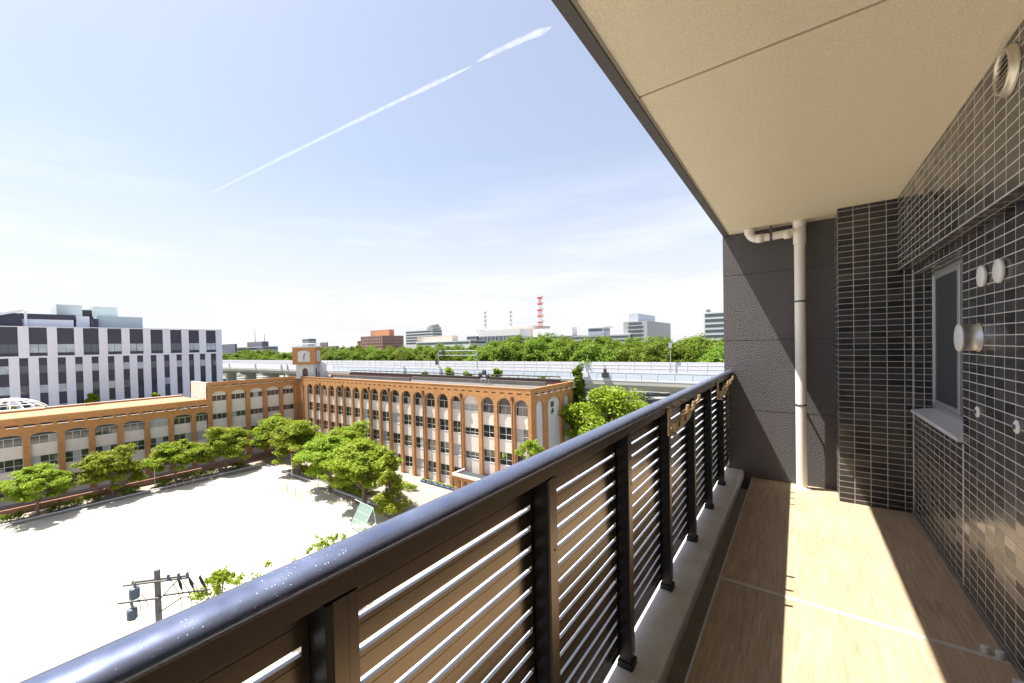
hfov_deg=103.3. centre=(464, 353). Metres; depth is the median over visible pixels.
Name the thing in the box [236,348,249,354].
wood tree
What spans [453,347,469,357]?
wood tree
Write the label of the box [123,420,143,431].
window
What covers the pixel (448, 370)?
upright tree
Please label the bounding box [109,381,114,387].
window
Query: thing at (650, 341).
wood tree
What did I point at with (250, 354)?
wood tree
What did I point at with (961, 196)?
tiled wall
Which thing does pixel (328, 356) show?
wood tree
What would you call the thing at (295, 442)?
yard tree
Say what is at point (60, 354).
office building
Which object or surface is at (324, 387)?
window
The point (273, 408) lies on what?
window
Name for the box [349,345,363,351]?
wood tree
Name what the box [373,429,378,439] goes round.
window
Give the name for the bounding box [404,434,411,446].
window
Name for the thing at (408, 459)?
window
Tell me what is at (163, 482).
hedge
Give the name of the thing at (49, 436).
window
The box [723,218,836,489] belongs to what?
end wall
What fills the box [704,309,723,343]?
striped building
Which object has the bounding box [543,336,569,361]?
wood tree
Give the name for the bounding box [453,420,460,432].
window
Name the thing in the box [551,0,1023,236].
ceiling
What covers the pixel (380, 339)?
office building
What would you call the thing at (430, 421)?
window
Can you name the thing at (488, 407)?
window
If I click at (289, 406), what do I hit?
window
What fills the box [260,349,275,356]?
wood tree
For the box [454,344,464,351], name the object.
wood tree
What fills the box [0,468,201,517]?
brick wall
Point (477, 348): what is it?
wood tree
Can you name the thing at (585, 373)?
barrier post
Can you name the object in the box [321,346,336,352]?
wood tree
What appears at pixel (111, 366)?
window
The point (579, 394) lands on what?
dark tree
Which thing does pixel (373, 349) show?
wood tree
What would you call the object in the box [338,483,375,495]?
hedge
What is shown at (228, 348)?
skyline block
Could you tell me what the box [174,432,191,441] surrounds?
window
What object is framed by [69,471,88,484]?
window
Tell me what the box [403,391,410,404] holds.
window
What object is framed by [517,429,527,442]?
window
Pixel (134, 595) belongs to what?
utility pole
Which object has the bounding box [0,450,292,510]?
brick path
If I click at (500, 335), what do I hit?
telecom building
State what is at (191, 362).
window
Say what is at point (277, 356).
wood tree
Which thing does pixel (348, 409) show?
window
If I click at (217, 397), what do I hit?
window
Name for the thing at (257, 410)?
window
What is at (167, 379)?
window
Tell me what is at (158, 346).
window
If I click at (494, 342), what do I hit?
wood tree
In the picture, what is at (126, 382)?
window
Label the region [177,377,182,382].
window
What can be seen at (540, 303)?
lattice mast
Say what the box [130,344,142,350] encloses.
window
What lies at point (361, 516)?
net frame
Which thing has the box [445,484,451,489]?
planter box
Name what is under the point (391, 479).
upright tree
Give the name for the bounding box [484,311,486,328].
lattice mast
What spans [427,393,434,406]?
window
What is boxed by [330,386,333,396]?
window
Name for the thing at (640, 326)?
government building
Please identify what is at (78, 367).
window
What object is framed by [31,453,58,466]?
window
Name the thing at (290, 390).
window
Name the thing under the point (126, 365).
window
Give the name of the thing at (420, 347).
wood tree
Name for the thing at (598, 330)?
rooftop pavilion
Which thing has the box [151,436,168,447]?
window
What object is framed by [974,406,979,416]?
wall plug
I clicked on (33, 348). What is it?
window
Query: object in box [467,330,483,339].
grey building
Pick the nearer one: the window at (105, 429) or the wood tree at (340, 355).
the window at (105, 429)
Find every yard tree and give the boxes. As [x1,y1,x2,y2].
[0,462,78,515]
[69,443,148,497]
[140,438,207,482]
[194,425,252,470]
[250,413,295,457]
[267,419,323,471]
[292,434,352,490]
[319,437,403,503]
[326,420,380,446]
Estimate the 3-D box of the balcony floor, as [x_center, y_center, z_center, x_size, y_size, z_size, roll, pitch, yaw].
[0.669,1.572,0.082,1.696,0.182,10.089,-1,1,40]
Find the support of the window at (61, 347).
in the office building at (60, 354)
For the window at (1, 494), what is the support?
in the school wing
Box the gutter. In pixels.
[666,480,750,682]
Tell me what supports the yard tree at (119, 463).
on the school yard at (423, 493)
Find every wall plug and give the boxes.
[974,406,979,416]
[1012,420,1019,433]
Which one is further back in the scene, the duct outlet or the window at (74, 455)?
the window at (74, 455)
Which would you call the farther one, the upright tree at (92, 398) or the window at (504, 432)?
the upright tree at (92, 398)
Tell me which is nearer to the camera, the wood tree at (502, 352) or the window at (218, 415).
the window at (218, 415)
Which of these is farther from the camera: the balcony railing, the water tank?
the water tank
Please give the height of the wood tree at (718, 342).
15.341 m
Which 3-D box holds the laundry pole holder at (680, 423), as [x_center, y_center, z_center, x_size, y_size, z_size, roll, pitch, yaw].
[1.360,0.372,2.481,0.074,0.184,0.604,-1,1,40]
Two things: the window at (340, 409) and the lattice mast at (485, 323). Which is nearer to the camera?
the window at (340, 409)
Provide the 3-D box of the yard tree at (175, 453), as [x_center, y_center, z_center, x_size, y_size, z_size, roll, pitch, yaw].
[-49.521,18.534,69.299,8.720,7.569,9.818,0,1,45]
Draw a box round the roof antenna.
[478,369,489,384]
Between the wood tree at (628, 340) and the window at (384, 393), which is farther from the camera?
the wood tree at (628, 340)
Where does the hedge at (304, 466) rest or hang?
on the school yard at (423, 493)
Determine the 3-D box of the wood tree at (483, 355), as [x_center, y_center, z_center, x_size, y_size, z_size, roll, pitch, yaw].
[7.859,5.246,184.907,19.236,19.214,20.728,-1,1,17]
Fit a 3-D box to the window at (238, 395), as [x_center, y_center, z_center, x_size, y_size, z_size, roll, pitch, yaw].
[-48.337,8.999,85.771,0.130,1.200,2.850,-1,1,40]
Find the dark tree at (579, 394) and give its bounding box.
[566,365,604,475]
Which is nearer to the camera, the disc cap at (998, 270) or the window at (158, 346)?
the disc cap at (998, 270)
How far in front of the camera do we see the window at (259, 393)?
88.77 m
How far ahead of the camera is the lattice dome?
74.77 m
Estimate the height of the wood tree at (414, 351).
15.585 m
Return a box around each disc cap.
[976,265,987,286]
[992,258,1005,282]
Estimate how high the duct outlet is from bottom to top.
0.156 m
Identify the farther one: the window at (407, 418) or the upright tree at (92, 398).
the upright tree at (92, 398)
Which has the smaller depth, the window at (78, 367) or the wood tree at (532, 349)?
the window at (78, 367)
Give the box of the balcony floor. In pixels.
[684,477,1021,682]
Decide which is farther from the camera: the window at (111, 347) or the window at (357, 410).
the window at (111, 347)
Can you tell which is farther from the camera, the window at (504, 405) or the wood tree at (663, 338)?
the wood tree at (663, 338)
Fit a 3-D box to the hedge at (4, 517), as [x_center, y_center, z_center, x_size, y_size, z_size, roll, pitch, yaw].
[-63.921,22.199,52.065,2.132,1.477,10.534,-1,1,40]
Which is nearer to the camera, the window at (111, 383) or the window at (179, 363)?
the window at (111, 383)
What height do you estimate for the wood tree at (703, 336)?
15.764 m
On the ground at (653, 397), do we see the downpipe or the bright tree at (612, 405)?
the bright tree at (612, 405)
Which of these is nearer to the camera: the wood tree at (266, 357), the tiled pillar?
the tiled pillar
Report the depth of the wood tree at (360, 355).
237.90 m
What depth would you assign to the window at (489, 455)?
60.28 m
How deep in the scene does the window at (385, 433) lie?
75.47 m
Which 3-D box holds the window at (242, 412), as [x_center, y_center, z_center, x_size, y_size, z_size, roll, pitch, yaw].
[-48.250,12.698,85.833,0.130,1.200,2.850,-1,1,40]
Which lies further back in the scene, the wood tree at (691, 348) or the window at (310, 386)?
the wood tree at (691, 348)
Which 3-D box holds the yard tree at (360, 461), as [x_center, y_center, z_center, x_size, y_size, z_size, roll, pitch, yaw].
[-14.444,16.822,56.359,11.336,9.839,12.764,-2,1,-21]
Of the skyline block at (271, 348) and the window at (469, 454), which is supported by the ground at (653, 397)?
the skyline block at (271, 348)
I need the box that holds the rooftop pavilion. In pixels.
[584,326,613,335]
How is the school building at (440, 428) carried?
on the ground at (653, 397)
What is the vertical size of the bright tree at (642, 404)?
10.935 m
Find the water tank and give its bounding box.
[318,362,327,376]
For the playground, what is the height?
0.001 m
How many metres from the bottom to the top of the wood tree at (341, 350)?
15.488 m
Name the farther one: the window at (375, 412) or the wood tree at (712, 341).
the wood tree at (712, 341)
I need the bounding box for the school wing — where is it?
[0,395,208,506]
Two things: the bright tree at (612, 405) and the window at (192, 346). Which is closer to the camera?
the bright tree at (612, 405)
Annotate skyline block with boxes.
[222,344,236,353]
[237,346,277,352]
[247,335,268,346]
[302,339,315,345]
[320,342,338,349]
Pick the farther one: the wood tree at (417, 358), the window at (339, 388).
the wood tree at (417, 358)
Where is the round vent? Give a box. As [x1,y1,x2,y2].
[992,42,1020,97]
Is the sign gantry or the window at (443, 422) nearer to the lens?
the window at (443, 422)
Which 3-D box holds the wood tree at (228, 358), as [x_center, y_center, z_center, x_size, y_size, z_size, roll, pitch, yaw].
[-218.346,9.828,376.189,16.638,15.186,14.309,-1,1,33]
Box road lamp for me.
[668,343,671,372]
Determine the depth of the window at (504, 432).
58.36 m
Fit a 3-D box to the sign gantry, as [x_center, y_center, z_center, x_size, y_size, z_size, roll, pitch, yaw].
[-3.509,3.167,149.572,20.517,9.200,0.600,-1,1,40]
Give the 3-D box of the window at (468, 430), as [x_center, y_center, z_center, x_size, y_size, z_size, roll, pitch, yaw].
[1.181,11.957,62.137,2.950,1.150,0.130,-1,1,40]
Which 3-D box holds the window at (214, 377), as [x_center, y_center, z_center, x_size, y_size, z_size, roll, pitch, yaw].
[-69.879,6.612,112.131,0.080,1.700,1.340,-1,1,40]
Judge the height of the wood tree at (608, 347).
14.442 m
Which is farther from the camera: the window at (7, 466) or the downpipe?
the window at (7, 466)
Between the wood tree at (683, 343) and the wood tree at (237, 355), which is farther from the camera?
the wood tree at (237, 355)
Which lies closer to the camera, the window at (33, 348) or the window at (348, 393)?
the window at (348, 393)
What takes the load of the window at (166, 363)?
in the office building at (60, 354)
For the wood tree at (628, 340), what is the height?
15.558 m
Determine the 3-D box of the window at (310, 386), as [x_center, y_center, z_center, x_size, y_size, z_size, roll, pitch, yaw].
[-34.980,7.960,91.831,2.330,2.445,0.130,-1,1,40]
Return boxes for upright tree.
[83,393,99,402]
[151,392,160,396]
[372,450,412,517]
[444,367,454,374]
[491,368,502,376]
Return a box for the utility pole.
[117,568,210,626]
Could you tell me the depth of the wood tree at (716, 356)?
121.04 m
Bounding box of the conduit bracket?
[1012,678,1023,682]
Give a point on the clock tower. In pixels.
(306, 359)
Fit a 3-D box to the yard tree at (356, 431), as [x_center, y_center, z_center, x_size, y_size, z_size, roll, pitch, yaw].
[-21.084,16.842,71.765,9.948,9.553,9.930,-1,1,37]
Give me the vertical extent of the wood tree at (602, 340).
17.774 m
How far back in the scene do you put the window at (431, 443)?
67.85 m
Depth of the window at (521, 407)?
56.46 m
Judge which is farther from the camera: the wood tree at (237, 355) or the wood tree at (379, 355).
the wood tree at (237, 355)
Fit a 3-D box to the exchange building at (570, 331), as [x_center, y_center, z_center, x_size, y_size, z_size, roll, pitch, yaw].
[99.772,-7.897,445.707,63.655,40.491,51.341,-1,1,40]
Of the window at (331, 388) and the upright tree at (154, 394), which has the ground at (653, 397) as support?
the upright tree at (154, 394)
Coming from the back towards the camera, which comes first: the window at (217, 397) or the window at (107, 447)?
the window at (217, 397)
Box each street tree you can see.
[187,559,272,603]
[290,541,334,561]
[315,532,346,543]
[502,438,544,462]
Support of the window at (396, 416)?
in the school building at (440, 428)
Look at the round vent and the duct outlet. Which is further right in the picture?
the round vent
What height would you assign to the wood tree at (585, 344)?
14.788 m
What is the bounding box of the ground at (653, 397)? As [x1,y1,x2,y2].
[0,352,712,507]
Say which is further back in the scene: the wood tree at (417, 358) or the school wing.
the wood tree at (417, 358)
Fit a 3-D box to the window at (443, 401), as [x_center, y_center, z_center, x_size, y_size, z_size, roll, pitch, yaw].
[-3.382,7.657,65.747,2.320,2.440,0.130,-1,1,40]
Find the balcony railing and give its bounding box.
[19,369,733,682]
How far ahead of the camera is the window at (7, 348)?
83.07 m
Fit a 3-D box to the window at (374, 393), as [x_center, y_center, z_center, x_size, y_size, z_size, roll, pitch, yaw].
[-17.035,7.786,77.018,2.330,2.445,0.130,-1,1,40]
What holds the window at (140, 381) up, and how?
in the office building at (60, 354)
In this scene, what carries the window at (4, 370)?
in the office building at (60, 354)
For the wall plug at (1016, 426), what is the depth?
1.78 m
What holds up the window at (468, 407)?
in the school building at (440, 428)
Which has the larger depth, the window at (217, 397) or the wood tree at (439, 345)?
the wood tree at (439, 345)
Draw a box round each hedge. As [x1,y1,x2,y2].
[0,508,28,522]
[45,492,102,511]
[119,484,141,496]
[155,476,174,487]
[179,468,216,479]
[228,462,246,469]
[292,463,319,472]
[313,471,343,484]
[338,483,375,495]
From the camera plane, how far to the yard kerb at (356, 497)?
63.57 m
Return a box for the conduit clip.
[980,644,1004,659]
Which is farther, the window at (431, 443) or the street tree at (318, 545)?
the window at (431, 443)
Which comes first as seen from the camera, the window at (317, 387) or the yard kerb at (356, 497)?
the yard kerb at (356, 497)
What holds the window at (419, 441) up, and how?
in the school building at (440, 428)
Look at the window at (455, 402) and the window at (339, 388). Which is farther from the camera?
the window at (339, 388)
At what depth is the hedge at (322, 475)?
68.78 m
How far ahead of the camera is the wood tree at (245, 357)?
344.09 m
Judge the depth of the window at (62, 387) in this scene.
89.01 m
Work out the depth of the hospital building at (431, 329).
531.42 m
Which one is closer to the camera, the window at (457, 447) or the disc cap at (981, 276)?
the disc cap at (981, 276)
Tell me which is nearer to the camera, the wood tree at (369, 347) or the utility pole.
the utility pole
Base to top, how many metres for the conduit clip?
0.032 m
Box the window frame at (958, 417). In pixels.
[932,258,962,422]
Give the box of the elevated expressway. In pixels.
[223,360,723,415]
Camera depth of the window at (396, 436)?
73.63 m
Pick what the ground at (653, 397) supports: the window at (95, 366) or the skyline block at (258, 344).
the skyline block at (258, 344)
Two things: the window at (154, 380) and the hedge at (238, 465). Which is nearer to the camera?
the hedge at (238, 465)
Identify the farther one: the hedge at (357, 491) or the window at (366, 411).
the window at (366, 411)
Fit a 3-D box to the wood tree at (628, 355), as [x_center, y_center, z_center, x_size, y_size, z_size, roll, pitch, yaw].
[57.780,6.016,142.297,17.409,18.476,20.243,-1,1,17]
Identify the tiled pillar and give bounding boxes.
[834,199,912,512]
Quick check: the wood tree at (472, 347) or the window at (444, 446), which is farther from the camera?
the wood tree at (472, 347)
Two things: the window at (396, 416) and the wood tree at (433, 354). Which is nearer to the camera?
the window at (396, 416)
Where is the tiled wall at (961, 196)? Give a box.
[897,20,1023,680]
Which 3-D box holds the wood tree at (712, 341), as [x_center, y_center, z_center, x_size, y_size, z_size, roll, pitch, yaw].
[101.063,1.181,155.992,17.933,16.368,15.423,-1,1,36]
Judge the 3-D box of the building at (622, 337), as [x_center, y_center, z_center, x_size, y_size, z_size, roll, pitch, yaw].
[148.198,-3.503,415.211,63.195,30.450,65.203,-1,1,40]
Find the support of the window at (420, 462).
in the school building at (440, 428)
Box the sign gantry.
[435,350,477,368]
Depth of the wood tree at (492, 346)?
191.00 m
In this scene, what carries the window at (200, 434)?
in the school wing
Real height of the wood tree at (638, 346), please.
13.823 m
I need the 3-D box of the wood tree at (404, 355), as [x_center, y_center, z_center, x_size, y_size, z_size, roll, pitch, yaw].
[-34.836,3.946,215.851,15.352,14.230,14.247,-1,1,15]
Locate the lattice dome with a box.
[0,398,48,427]
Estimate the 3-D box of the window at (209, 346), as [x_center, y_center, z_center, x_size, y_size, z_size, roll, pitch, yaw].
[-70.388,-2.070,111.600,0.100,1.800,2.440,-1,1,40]
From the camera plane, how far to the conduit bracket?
1.72 m
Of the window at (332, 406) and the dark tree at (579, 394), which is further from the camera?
the window at (332, 406)
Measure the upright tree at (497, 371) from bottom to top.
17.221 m
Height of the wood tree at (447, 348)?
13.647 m
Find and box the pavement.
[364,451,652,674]
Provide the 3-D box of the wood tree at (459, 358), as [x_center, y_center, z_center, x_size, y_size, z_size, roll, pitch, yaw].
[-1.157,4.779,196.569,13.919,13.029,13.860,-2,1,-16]
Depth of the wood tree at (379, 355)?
220.88 m
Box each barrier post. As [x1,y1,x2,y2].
[582,369,587,376]
[602,369,608,377]
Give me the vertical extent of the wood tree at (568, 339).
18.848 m
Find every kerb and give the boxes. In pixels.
[0,463,377,525]
[603,467,743,682]
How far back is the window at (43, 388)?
86.81 m
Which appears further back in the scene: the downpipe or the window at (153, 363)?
the window at (153, 363)
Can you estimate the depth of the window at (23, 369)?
84.54 m
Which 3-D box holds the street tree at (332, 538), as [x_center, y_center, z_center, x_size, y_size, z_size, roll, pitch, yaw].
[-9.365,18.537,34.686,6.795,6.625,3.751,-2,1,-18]
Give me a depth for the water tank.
98.94 m
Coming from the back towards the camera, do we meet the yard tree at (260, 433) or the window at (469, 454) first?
the yard tree at (260, 433)
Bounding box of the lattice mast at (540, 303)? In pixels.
[537,295,542,326]
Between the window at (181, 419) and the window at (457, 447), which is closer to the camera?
the window at (457, 447)
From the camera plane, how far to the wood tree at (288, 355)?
333.58 m
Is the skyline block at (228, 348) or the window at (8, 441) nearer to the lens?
the window at (8, 441)
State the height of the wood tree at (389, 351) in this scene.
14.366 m
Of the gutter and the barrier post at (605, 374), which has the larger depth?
the barrier post at (605, 374)
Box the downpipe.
[744,219,811,490]
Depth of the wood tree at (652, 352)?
130.74 m
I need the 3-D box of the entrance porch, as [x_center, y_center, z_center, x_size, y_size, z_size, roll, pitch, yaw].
[1.581,19.517,59.650,6.800,3.300,2.700,-1,1,40]
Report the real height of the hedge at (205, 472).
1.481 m
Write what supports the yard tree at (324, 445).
on the school yard at (423, 493)
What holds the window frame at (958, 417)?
in the sliding window at (944, 414)
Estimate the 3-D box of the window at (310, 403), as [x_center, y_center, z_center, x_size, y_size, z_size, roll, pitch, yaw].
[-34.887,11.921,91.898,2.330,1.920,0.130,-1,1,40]
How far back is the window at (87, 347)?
92.69 m
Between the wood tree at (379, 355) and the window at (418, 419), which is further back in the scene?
the wood tree at (379, 355)
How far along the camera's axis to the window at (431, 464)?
68.00 m
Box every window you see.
[0,344,17,352]
[0,366,8,374]
[0,387,9,395]
[0,436,22,448]
[0,458,23,473]
[0,488,22,498]
[19,366,28,373]
[20,386,28,393]
[29,344,47,352]
[30,431,57,444]
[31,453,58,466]
[39,365,47,372]
[40,385,47,392]
[57,344,74,351]
[58,364,65,371]
[59,383,66,391]
[65,427,87,439]
[65,448,88,462]
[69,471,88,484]
[75,364,82,370]
[76,383,83,389]
[83,344,98,351]
[92,363,98,370]
[93,382,99,388]
[95,424,116,435]
[96,444,117,452]
[108,344,121,350]
[108,363,114,369]
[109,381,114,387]
[123,362,129,368]
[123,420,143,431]
[124,380,129,386]
[124,439,144,451]
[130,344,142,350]
[137,362,142,368]
[138,379,143,385]
[150,417,167,427]
[151,343,162,350]
[151,361,156,367]
[151,378,156,384]
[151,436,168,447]
[164,361,169,366]
[165,377,169,383]
[171,343,181,349]
[174,415,190,424]
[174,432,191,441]
[177,360,181,366]
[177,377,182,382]
[189,343,198,349]
[189,360,193,365]
[196,412,206,421]
[196,430,207,440]
[200,360,204,365]
[201,375,205,381]
[206,343,215,349]
[211,359,215,364]
[212,374,216,380]
[212,395,225,401]
[213,412,226,419]
[231,393,244,399]
[232,410,245,416]
[250,391,261,397]
[251,408,262,414]
[267,389,278,395]
[268,406,278,411]
[283,388,292,393]
[283,404,293,409]
[309,384,312,393]
[309,402,312,409]
[316,385,319,394]
[316,403,319,411]
[323,385,326,395]
[323,403,326,412]
[324,420,327,429]
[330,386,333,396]
[331,404,334,413]
[338,386,341,396]
[338,405,342,414]
[346,387,350,397]
[346,406,350,415]
[354,387,358,398]
[355,408,359,417]
[363,388,367,399]
[363,409,368,418]
[372,389,377,400]
[373,410,378,420]
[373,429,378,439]
[382,389,387,401]
[382,411,388,421]
[383,431,388,441]
[392,390,398,402]
[393,413,399,423]
[393,433,399,443]
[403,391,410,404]
[404,414,410,425]
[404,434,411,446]
[405,455,411,466]
[415,392,421,405]
[415,415,422,426]
[416,437,422,448]
[416,458,423,469]
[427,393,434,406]
[427,417,434,428]
[427,439,435,450]
[428,460,435,472]
[439,394,447,408]
[440,419,447,430]
[440,441,448,453]
[441,463,449,476]
[452,396,459,409]
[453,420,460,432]
[453,443,460,456]
[465,403,477,411]
[465,427,478,435]
[466,450,478,459]
[483,397,493,413]
[483,424,493,437]
[484,449,494,462]
[499,398,510,414]
[499,426,511,440]
[500,452,511,465]
[516,400,527,416]
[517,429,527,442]
[517,455,527,462]
[911,258,962,442]
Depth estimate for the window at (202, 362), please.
109.96 m
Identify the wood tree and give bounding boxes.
[222,356,235,359]
[231,353,244,358]
[234,355,252,359]
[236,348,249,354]
[242,351,255,358]
[249,349,260,355]
[253,352,270,358]
[258,354,278,359]
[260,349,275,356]
[270,353,285,359]
[280,353,291,359]
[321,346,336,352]
[321,352,333,359]
[333,348,350,356]
[333,350,352,360]
[347,351,367,360]
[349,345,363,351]
[351,348,369,359]
[364,345,379,351]
[365,349,389,360]
[366,348,376,358]
[383,347,397,354]
[385,349,413,360]
[394,347,420,355]
[408,353,428,360]
[412,344,431,351]
[417,347,432,356]
[423,347,455,360]
[431,343,450,351]
[439,345,457,358]
[452,351,468,360]
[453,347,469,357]
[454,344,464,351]
[463,344,491,360]
[465,343,483,351]
[468,345,495,354]
[485,340,500,347]
[486,340,517,358]
[488,341,524,360]
[503,334,528,358]
[518,336,546,353]
[521,337,558,361]
[537,332,557,346]
[542,339,583,361]
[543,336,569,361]
[559,334,576,342]
[569,340,623,366]
[575,342,596,358]
[580,335,620,346]
[596,339,627,350]
[611,345,653,396]
[618,337,647,349]
[619,342,647,352]
[636,339,695,361]
[641,335,675,346]
[647,337,671,355]
[672,336,711,351]
[673,342,709,361]
[692,332,719,347]
[696,345,723,362]
[705,337,723,346]
[708,340,723,350]
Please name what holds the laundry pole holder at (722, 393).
attached to the balcony railing
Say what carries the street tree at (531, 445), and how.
on the road
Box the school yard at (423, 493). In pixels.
[0,447,521,555]
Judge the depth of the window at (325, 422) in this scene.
88.51 m
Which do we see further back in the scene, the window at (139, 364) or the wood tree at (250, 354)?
the wood tree at (250, 354)
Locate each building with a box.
[0,304,222,410]
[191,370,574,488]
[361,329,403,349]
[406,322,441,348]
[416,336,485,348]
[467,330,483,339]
[476,325,549,342]
[518,327,587,341]
[572,334,631,344]
[623,313,670,341]
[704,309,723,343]
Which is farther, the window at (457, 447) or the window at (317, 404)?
the window at (317, 404)
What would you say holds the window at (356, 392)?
in the school building at (440, 428)
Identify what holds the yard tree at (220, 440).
on the school yard at (423, 493)
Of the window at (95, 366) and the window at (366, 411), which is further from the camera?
the window at (95, 366)
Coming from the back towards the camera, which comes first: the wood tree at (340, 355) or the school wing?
the wood tree at (340, 355)
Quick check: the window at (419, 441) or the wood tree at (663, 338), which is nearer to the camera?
the window at (419, 441)
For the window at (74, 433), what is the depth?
66.58 m
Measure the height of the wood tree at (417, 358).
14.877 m
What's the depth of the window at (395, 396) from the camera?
73.50 m
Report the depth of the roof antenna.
69.56 m
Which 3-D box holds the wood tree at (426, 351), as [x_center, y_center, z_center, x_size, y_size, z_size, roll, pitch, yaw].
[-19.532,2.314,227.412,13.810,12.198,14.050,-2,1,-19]
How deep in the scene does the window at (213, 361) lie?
112.05 m
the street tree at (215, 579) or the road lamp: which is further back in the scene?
the road lamp
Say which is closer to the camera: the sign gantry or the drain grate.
the drain grate
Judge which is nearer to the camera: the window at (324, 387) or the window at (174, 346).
the window at (324, 387)
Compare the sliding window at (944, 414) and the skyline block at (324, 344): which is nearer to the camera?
the sliding window at (944, 414)
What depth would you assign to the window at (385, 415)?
75.45 m
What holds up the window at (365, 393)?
in the school building at (440, 428)
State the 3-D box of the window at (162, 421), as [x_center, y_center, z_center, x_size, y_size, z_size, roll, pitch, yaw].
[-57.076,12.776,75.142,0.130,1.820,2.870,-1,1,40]
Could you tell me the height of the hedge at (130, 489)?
1.441 m
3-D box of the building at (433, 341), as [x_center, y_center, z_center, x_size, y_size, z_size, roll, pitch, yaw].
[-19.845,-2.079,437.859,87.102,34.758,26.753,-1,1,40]
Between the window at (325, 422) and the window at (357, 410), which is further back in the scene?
the window at (325, 422)
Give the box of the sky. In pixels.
[0,0,722,351]
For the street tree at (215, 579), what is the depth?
23.87 m
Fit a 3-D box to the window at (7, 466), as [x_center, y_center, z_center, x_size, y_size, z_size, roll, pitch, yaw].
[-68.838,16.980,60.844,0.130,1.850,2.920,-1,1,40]
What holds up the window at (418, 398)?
in the school building at (440, 428)
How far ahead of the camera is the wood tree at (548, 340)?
204.19 m
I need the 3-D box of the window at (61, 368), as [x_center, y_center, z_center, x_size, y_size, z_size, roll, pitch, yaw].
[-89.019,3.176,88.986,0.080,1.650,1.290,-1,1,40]
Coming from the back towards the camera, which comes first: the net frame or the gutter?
the net frame
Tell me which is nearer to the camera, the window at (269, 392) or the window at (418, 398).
the window at (418, 398)
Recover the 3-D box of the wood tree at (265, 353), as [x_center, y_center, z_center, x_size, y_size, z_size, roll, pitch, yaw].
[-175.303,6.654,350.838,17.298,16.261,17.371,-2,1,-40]
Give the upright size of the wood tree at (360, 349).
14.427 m
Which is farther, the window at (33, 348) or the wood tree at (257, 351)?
the wood tree at (257, 351)
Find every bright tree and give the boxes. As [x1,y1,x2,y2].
[558,385,647,472]
[632,400,652,449]
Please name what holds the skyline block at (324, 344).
on the ground at (653, 397)
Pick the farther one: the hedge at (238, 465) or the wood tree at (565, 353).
the wood tree at (565, 353)
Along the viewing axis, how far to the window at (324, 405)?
88.56 m
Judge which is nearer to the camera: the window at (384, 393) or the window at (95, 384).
the window at (384, 393)
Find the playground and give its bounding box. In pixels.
[0,467,486,682]
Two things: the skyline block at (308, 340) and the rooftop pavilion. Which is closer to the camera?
the rooftop pavilion
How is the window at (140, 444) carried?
in the school wing
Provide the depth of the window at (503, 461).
58.34 m
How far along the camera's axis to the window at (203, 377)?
110.13 m
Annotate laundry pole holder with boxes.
[667,395,700,436]
[717,376,733,399]
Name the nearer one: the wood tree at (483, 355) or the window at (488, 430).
the window at (488, 430)
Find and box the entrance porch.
[452,468,485,489]
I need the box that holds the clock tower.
[291,343,321,378]
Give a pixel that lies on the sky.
(288, 172)
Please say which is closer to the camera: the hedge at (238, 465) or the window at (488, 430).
the window at (488, 430)
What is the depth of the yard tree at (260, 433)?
81.28 m
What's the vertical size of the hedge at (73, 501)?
1.536 m
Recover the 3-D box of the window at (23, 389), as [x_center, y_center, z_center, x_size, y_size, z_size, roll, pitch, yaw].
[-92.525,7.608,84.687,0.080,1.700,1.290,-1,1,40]
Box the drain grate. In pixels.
[741,479,749,488]
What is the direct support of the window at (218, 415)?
in the school building at (440, 428)
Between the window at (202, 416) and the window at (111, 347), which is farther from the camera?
the window at (111, 347)
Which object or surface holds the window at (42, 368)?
in the office building at (60, 354)
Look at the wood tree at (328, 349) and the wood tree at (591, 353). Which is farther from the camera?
the wood tree at (328, 349)
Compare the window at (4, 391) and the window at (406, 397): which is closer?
the window at (406, 397)
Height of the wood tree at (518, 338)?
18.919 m
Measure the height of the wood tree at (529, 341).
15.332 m
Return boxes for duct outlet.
[954,323,983,351]
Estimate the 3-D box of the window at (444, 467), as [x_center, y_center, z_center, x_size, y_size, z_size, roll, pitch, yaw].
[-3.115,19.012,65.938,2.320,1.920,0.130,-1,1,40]
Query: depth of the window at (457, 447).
64.29 m
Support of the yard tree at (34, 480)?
on the school yard at (423, 493)
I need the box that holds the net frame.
[350,499,375,531]
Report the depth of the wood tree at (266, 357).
315.98 m
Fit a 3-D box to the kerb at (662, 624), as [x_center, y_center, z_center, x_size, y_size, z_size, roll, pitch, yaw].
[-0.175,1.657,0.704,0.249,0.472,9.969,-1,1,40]
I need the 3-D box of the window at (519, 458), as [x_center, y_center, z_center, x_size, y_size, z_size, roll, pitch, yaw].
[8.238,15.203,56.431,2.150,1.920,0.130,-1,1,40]
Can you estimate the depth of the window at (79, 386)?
91.17 m
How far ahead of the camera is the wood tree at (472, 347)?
222.92 m
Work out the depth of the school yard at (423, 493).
64.16 m

